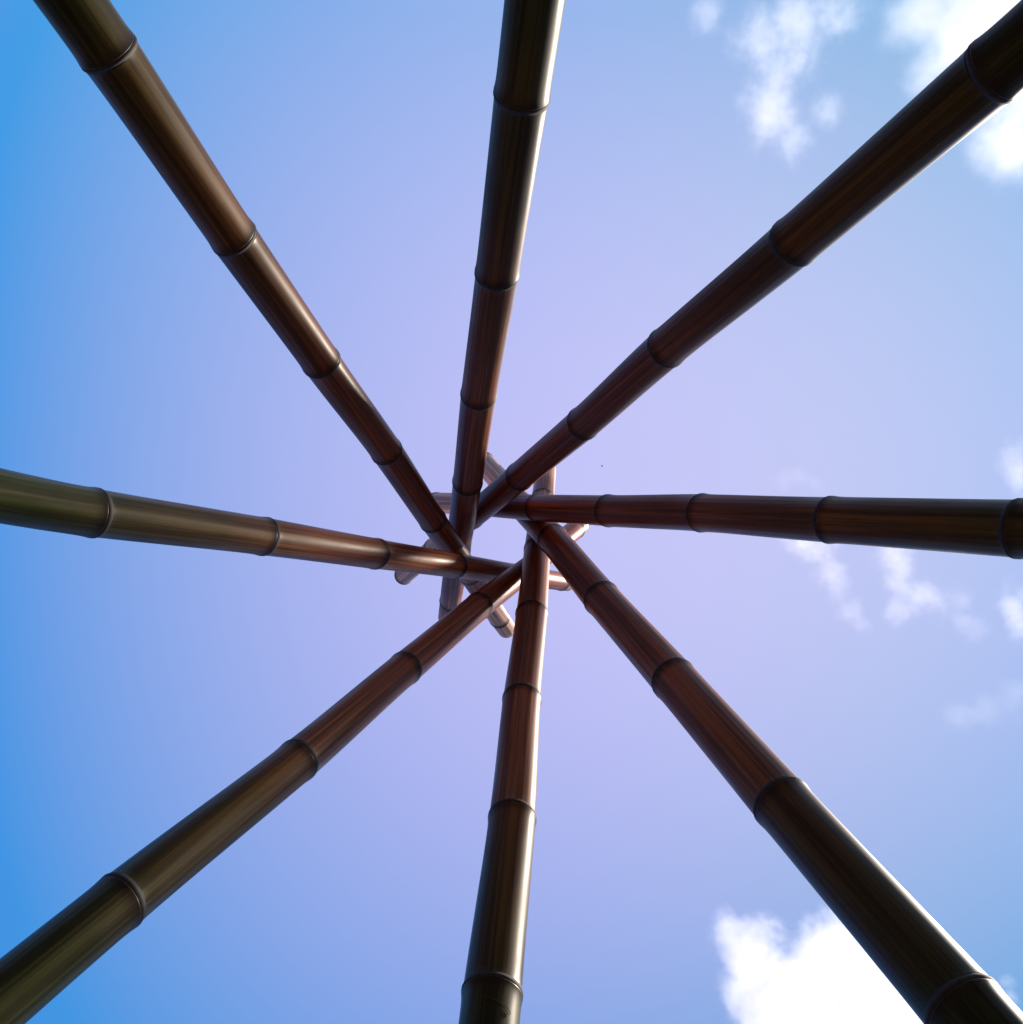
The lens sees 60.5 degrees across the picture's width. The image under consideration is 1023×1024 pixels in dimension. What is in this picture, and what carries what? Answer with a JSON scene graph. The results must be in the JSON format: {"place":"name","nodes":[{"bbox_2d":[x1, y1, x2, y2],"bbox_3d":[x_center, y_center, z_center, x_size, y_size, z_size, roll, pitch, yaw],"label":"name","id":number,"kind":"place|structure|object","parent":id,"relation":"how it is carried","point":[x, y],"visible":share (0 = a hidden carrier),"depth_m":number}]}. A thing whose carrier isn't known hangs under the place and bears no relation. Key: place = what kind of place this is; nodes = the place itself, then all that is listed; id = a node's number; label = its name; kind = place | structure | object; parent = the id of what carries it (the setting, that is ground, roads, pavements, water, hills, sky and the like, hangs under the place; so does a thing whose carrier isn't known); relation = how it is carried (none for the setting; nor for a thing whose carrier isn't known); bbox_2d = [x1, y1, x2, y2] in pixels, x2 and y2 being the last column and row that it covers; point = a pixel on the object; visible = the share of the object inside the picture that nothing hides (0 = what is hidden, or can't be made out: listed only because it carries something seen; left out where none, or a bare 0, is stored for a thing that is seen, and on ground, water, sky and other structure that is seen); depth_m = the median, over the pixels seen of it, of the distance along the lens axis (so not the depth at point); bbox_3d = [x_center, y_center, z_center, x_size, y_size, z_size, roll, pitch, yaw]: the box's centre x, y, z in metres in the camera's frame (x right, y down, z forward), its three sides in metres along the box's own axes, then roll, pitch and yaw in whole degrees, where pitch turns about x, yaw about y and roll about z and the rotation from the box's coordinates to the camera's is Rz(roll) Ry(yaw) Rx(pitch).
{"place":"outdoors","nodes":[
{"label":"outdoors","id":0,"kind":"place"},
{"bbox_2d":[0,0,1022,1023],"label":"sky","id":1,"kind":"structure","parent":0,"point":[139,681]},
{"bbox_3d":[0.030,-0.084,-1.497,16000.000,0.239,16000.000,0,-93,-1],"label":"ground","id":2,"kind":"structure","parent":0,"visible":0},
{"bbox_2d":[33,0,514,637],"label":"bamboo pole","id":3,"kind":"object","parent":2,"relation":"on","point":[103,46],"visible":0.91,"depth_m":1.64},
{"bbox_2d":[0,468,571,590],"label":"bamboo pole","id":4,"kind":"object","parent":2,"relation":"on","point":[35,502],"visible":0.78,"depth_m":1.71},
{"bbox_2d":[0,523,588,1023],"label":"bamboo pole","id":5,"kind":"object","parent":2,"relation":"on","point":[48,961],"visible":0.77,"depth_m":1.51},
{"bbox_2d":[438,0,564,619],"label":"bamboo pole","id":6,"kind":"object","parent":2,"relation":"on","point":[529,36],"visible":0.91,"depth_m":1.75},
{"bbox_2d":[458,467,555,1023],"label":"bamboo pole","id":7,"kind":"object","parent":2,"relation":"on","point":[491,990],"visible":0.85,"depth_m":1.79},
{"bbox_2d":[394,0,1022,584],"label":"bamboo pole","id":8,"kind":"object","parent":2,"relation":"on","point":[978,82],"visible":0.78,"depth_m":1.48},
{"bbox_2d":[432,492,1022,558],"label":"bamboo pole","id":9,"kind":"object","parent":2,"relation":"on","point":[991,527],"visible":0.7,"depth_m":1.76},
{"bbox_2d":[483,451,1022,1023],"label":"bamboo pole","id":10,"kind":"object","parent":2,"relation":"on","point":[929,967],"visible":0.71,"depth_m":1.46}
]}

